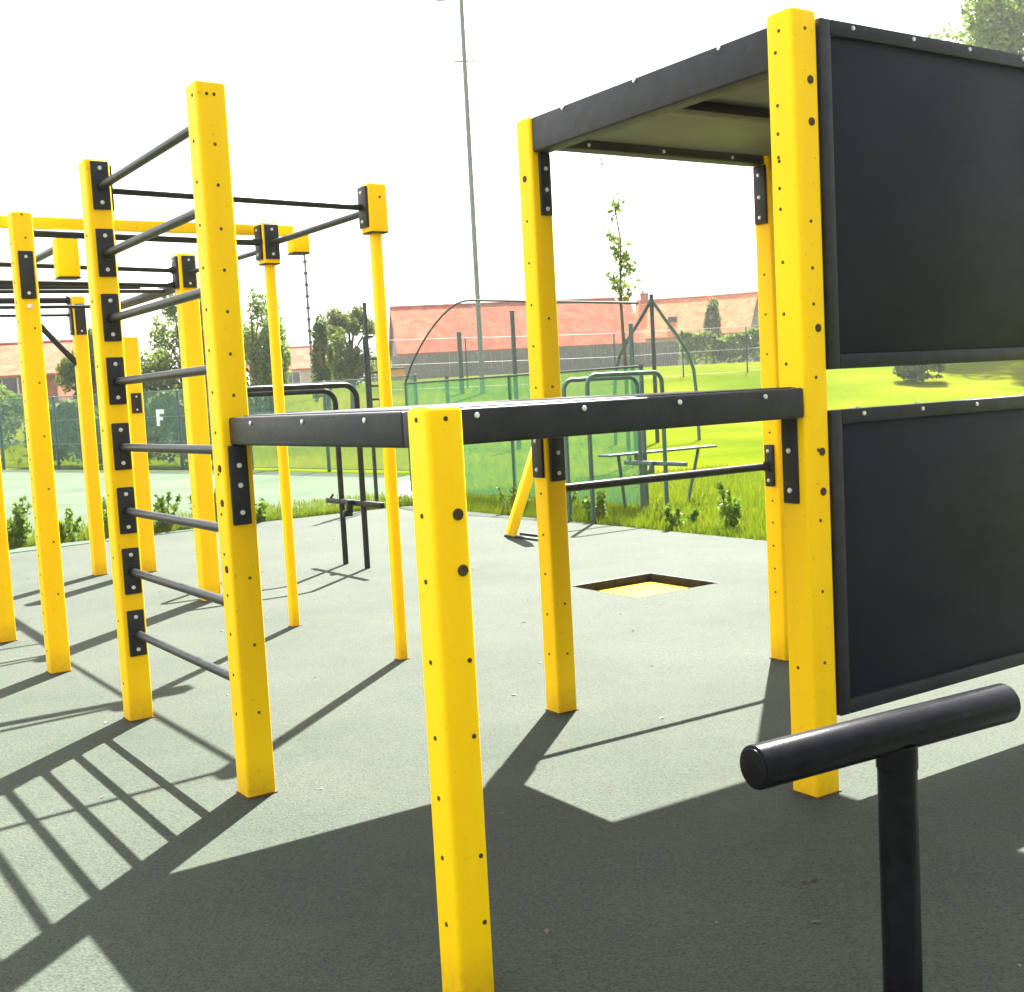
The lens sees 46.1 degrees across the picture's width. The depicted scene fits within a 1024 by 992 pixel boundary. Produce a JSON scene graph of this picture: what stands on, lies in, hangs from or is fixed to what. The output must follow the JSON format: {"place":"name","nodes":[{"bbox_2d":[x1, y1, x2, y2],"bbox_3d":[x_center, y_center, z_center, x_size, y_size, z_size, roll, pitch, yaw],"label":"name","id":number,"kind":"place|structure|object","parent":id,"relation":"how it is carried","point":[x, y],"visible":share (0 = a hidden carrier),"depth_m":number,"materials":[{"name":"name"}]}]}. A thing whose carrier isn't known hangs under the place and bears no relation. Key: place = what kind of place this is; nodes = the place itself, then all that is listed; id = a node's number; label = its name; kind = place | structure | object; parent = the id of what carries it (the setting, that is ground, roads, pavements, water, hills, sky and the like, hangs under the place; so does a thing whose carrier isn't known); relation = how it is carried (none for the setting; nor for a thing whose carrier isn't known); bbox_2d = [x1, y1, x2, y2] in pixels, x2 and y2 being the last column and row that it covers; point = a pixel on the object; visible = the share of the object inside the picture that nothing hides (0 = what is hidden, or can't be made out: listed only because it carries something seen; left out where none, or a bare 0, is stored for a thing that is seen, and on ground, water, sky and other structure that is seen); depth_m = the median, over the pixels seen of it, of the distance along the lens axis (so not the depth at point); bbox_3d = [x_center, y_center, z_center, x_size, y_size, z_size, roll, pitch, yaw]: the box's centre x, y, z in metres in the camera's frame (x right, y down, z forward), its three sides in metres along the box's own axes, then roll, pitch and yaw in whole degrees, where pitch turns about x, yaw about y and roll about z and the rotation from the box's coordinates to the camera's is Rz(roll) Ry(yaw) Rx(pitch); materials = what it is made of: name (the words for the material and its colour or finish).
{"place":"outdoors","nodes":[
{"label":"outdoors","id":0,"kind":"place"},
{"bbox_2d":[2,470,409,552],"bbox_3d":[-12.827,-0.154,26.524,22.400,0.350,28.000,-3,5,0],"label":"court surface","id":1,"kind":"object","parent":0,"point":[70,488],"visible":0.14,"depth_m":24.14,"materials":[{"name":"grey concrete"}]},
{"bbox_2d":[0,374,416,471],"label":"court fence","id":2,"kind":"object","parent":1,"relation":"on","point":[55,433],"visible":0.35,"depth_m":32.12,"materials":[{"name":"green metal"}]},
{"bbox_2d":[156,409,163,425],"bbox_3d":[-9.421,-2.098,32.262,0.300,0.440,0.015,0,6,32],"label":"fence sign","id":3,"kind":"object","parent":2,"relation":"attached to","point":[158,412],"visible":1,"depth_m":32.28,"materials":[{"name":"white paint"}]},
{"bbox_2d":[8,462,766,548],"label":"long grass","id":4,"kind":"structure","parent":0,"point":[477,505],"depth_m":16.03,"materials":[{"name":"green plant"}]},
{"bbox_2d":[397,481,412,498],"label":"path","id":5,"kind":"structure","parent":0,"point":[403,486],"depth_m":21.22,"materials":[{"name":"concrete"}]},
{"bbox_2d":[0,506,1023,991],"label":"rubber ground","id":6,"kind":"structure","parent":0,"point":[650,852],"depth_m":4.71,"materials":[{"name":"grey rubber"}]},
{"bbox_2d":[247,382,383,568],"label":"parallel bars","id":7,"kind":"object","parent":6,"relation":"on","point":[296,389],"visible":0.62,"depth_m":11.48,"materials":[{"name":"metal"}]},
{"bbox_2d":[0,6,1023,991],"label":"workout rig","id":8,"kind":"object","parent":6,"relation":"on","point":[888,174],"visible":0.98,"depth_m":4.87,"materials":[{"name":"yellow paint"}]},
{"bbox_2d":[504,449,537,540],"bbox_3d":[0.208,-0.114,13.171,0.537,1.164,0.876,-4,5,-12],"label":"incline board","id":9,"kind":"object","parent":6,"relation":"on","point":[519,504],"visible":0.56,"depth_m":13.27,"materials":[{"name":"yellow paint"}]},
{"bbox_2d":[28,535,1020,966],"bbox_3d":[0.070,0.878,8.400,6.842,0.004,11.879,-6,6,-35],"label":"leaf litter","id":10,"kind":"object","parent":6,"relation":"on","point":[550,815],"visible":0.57,"depth_m":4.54,"materials":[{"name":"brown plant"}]},
{"bbox_2d":[571,573,715,597],"bbox_3d":[1.068,0.761,9.737,0.870,0.086,0.850,-6,6,-33],"label":"ground trampoline","id":11,"kind":"object","parent":6,"relation":"in","point":[642,585],"visible":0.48,"depth_m":9.99,"materials":[{"name":"yellow paint"}]},
{"bbox_2d":[740,683,1020,991],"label":"push up bar","id":12,"kind":"object","parent":6,"relation":"on","point":[890,742],"visible":1,"depth_m":2.82,"materials":[{"name":"black metal"}]},
{"bbox_2d":[0,360,1023,540],"bbox_3d":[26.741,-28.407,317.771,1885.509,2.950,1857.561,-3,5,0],"label":"grass field","id":13,"kind":"structure","parent":0,"point":[738,443],"depth_m":57.43,"materials":[{"name":"green plant"}]},
{"bbox_2d":[0,402,21,462],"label":"hedge","id":14,"kind":"object","parent":13,"relation":"on","point":[4,414],"visible":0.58,"depth_m":37.82,"materials":[{"name":"green plant"}]},
{"bbox_2d":[0,383,24,434],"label":"tree","id":15,"kind":"object","parent":13,"relation":"on","point":[11,397],"visible":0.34,"depth_m":46.66,"materials":[{"name":"green plant"}]},
{"bbox_2d":[5,495,32,546],"bbox_3d":[-6.277,0.386,15.176,0.472,0.771,0.594,-4,5,-15],"label":"weed plant","id":16,"kind":"object","parent":13,"relation":"on","point":[20,531],"visible":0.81,"depth_m":15.10,"materials":[{"name":"green plant"}]},
{"bbox_2d":[0,339,74,402],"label":"house","id":17,"kind":"structure","parent":13,"relation":"on","point":[10,374],"depth_m":68.89,"materials":[{"name":"orange brick"}]},
{"bbox_2d":[0,377,19,394],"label":"window","id":18,"kind":"structure","parent":17,"relation":"in","point":[11,384],"depth_m":67.85,"materials":[{"name":"grey glass"}]},
{"bbox_2d":[58,507,82,538],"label":"weed plant","id":19,"kind":"object","parent":13,"relation":"on","point":[68,524],"visible":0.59,"depth_m":15.51,"materials":[{"name":"green plant"}]},
{"bbox_2d":[55,327,98,430],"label":"tree","id":20,"kind":"object","parent":13,"relation":"on","point":[65,369],"visible":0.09,"depth_m":43.46,"materials":[{"name":"green plant"}]},
{"bbox_2d":[102,497,108,533],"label":"weed plant","id":21,"kind":"object","parent":13,"relation":"on","point":[105,517],"visible":0.17,"depth_m":15.84,"materials":[{"name":"green plant"}]},
{"bbox_2d":[22,388,212,466],"bbox_3d":[-11.106,-1.907,34.803,8.758,2.231,1.139,0,6,32],"label":"hedge","id":22,"kind":"object","parent":13,"relation":"on","point":[76,428],"visible":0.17,"depth_m":34.55,"materials":[{"name":"green plant"}]},
{"bbox_2d":[90,334,159,404],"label":"tree","id":23,"kind":"object","parent":13,"relation":"on","point":[93,373],"visible":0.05,"depth_m":44.27,"materials":[{"name":"green plant"}]},
{"bbox_2d":[152,492,181,531],"bbox_3d":[-4.693,0.250,16.133,0.504,0.631,0.611,-1,5,25],"label":"weed plant","id":24,"kind":"object","parent":13,"relation":"on","point":[160,503],"visible":0.5,"depth_m":16.10,"materials":[{"name":"green plant"}]},
{"bbox_2d":[140,281,208,424],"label":"tree","id":25,"kind":"object","parent":13,"relation":"on","point":[161,355],"visible":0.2,"depth_m":45.06,"materials":[{"name":"green plant"}]},
{"bbox_2d":[187,490,217,521],"bbox_3d":[-4.233,0.163,16.598,0.438,0.700,0.446,-2,5,15],"label":"weed plant","id":26,"kind":"object","parent":13,"relation":"on","point":[215,504],"visible":0.06,"depth_m":16.62,"materials":[{"name":"green plant"}]},
{"bbox_2d":[255,498,268,521],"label":"weed plant","id":27,"kind":"object","parent":13,"relation":"on","point":[261,508],"visible":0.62,"depth_m":16.73,"materials":[{"name":"green plant"}]},
{"bbox_2d":[241,286,291,414],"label":"tree","id":28,"kind":"object","parent":13,"relation":"on","point":[257,356],"visible":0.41,"depth_m":46.12,"materials":[{"name":"green plant"}]},
{"bbox_2d":[245,346,334,383],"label":"house","id":29,"kind":"structure","parent":13,"relation":"on","point":[300,368],"depth_m":114.07,"materials":[{"name":"ceramic"}]},
{"bbox_2d":[285,371,300,383],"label":"window","id":30,"kind":"structure","parent":29,"relation":"in","point":[295,377],"depth_m":113.84,"materials":[{"name":"white paint"}]},
{"bbox_2d":[303,255,313,397],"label":"pole","id":31,"kind":"object","parent":13,"relation":"on","point":[309,330],"visible":0.8,"depth_m":59.34,"materials":[{"name":"metal"}]},
{"bbox_2d":[310,313,334,409],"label":"conifer","id":32,"kind":"object","parent":13,"relation":"on","point":[321,350],"visible":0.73,"depth_m":45.57,"materials":[{"name":"green plant"}]},
{"bbox_2d":[325,305,376,408],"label":"tree","id":33,"kind":"object","parent":13,"relation":"on","point":[349,365],"visible":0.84,"depth_m":51.02,"materials":[{"name":"green plant"}]},
{"bbox_2d":[362,302,379,501],"bbox_3d":[-2.051,-1.324,17.954,0.232,3.100,0.060,-4,5,-11],"label":"gate post","id":34,"kind":"object","parent":13,"relation":"on","point":[368,373],"visible":0.69,"depth_m":17.89,"materials":[{"name":"metal"}]},
{"bbox_2d":[374,367,406,380],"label":"garden shed","id":35,"kind":"structure","parent":13,"relation":"on","point":[398,371],"depth_m":79.46,"materials":[{"name":"orange paint"}]},
{"bbox_2d":[436,0,483,376],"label":"floodlight mast","id":36,"kind":"object","parent":13,"relation":"on","point":[464,61],"visible":0.98,"depth_m":58.85,"materials":[{"name":"metal"}]},
{"bbox_2d":[456,332,463,378],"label":"fence post","id":37,"kind":"object","parent":13,"relation":"on","point":[459,354],"visible":0.8,"depth_m":59.53,"materials":[{"name":"metal"}]},
{"bbox_2d":[509,311,516,374],"bbox_3d":[0.103,-3.306,34.846,0.134,4.070,0.134,-5,5,-17],"label":"fence post","id":38,"kind":"object","parent":13,"relation":"on","point":[513,342],"visible":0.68,"depth_m":34.71,"materials":[{"name":"metal"}]},
{"bbox_2d":[496,486,529,512],"bbox_3d":[0.068,0.097,16.057,0.454,0.475,0.408,1,6,38],"label":"weed plant","id":39,"kind":"object","parent":13,"relation":"on","point":[513,496],"visible":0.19,"depth_m":16.04,"materials":[{"name":"green plant"}]},
{"bbox_2d":[389,297,645,378],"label":"house","id":40,"kind":"structure","parent":13,"relation":"on","point":[596,322],"depth_m":91.96,"materials":[{"name":"ceramic"}]},
{"bbox_2d":[371,341,677,381],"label":"timber fence","id":41,"kind":"object","parent":13,"relation":"on","point":[522,366],"visible":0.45,"depth_m":83.00,"materials":[{"name":"grey wood"}]},
{"bbox_2d":[404,299,648,508],"bbox_3d":[-0.046,-1.467,18.134,0.072,3.139,5.903,-7,6,-36],"label":"ball net","id":42,"kind":"object","parent":13,"relation":"on","point":[490,467],"visible":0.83,"depth_m":17.94,"materials":[{"name":"green fabric"}]},
{"bbox_2d":[566,491,578,514],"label":"weed plant","id":43,"kind":"object","parent":13,"relation":"on","point":[573,498],"visible":0.05,"depth_m":15.26,"materials":[{"name":"green plant"}]},
{"bbox_2d":[388,325,760,389],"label":"wire fence","id":44,"kind":"object","parent":13,"relation":"on","point":[466,362],"visible":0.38,"depth_m":65.62,"materials":[{"name":"metal"}]},
{"bbox_2d":[580,488,609,520],"bbox_3d":[1.007,0.143,14.608,0.351,0.506,0.372,-3,5,3],"label":"weed plant","id":45,"kind":"object","parent":13,"relation":"on","point":[600,506],"visible":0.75,"depth_m":14.58,"materials":[{"name":"green plant"}]},
{"bbox_2d":[598,155,641,365],"bbox_3d":[2.279,-3.872,24.774,0.733,6.566,0.802,-7,6,-37],"label":"sapling","id":46,"kind":"object","parent":13,"relation":"on","point":[623,257],"visible":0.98,"depth_m":24.70,"materials":[{"name":"green plant"}]},
{"bbox_2d":[562,370,687,523],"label":"parallel bars","id":47,"kind":"object","parent":13,"relation":"on","point":[624,375],"visible":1,"depth_m":14.73,"materials":[{"name":"grey metal"}]},
{"bbox_2d":[598,445,716,508],"bbox_3d":[1.990,-0.247,16.147,1.900,0.747,0.240,-6,6,-33],"label":"exercise bench","id":48,"kind":"object","parent":13,"relation":"on","point":[697,448],"visible":0.76,"depth_m":15.99,"materials":[{"name":"grey metal"}]},
{"bbox_2d":[615,294,700,442],"bbox_3d":[4.064,-3.586,34.338,2.500,4.300,0.120,-3,5,0],"label":"strut post","id":49,"kind":"object","parent":13,"relation":"on","point":[651,303],"visible":0.57,"depth_m":34.24,"materials":[{"name":"metal"}]},
{"bbox_2d":[635,290,705,364],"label":"house","id":50,"kind":"structure","parent":13,"relation":"on","point":[682,313],"depth_m":105.22,"materials":[{"name":"orange tile"}]},
{"bbox_2d":[662,503,699,529],"bbox_3d":[1.893,0.265,13.436,0.405,0.374,0.437,-2,5,12],"label":"weed plant","id":51,"kind":"object","parent":13,"relation":"on","point":[673,520],"visible":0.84,"depth_m":13.39,"materials":[{"name":"green plant"}]},
{"bbox_2d":[703,297,721,361],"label":"bush","id":52,"kind":"object","parent":13,"relation":"on","point":[715,318],"visible":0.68,"depth_m":98.85,"materials":[{"name":"green plant"}]},
{"bbox_2d":[677,327,759,364],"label":"hedge","id":53,"kind":"object","parent":13,"relation":"on","point":[702,341],"visible":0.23,"depth_m":84.52,"materials":[{"name":"green plant"}]},
{"bbox_2d":[714,480,742,531],"bbox_3d":[2.326,0.144,12.860,0.266,0.630,0.379,-4,5,-15],"label":"weed plant","id":54,"kind":"object","parent":13,"relation":"on","point":[729,509],"visible":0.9,"depth_m":12.83,"materials":[{"name":"green plant"}]},
{"bbox_2d":[704,291,757,363],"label":"house","id":55,"kind":"structure","parent":13,"relation":"on","point":[736,310],"depth_m":105.14,"materials":[{"name":"orange tile"}]},
{"bbox_2d":[754,302,759,361],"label":"house","id":56,"kind":"structure","parent":13,"relation":"on","point":[756,317],"depth_m":105.73,"materials":[{"name":"beige tile"}]},
{"bbox_2d":[892,364,948,380],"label":"bush","id":57,"kind":"object","parent":13,"relation":"on","point":[914,372],"visible":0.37,"depth_m":62.81,"materials":[{"name":"green plant"}]},
{"bbox_2d":[927,0,1023,54],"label":"tree","id":58,"kind":"object","parent":13,"relation":"on","point":[995,24],"visible":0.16,"depth_m":75.17,"materials":[{"name":"green plant"}]}
]}

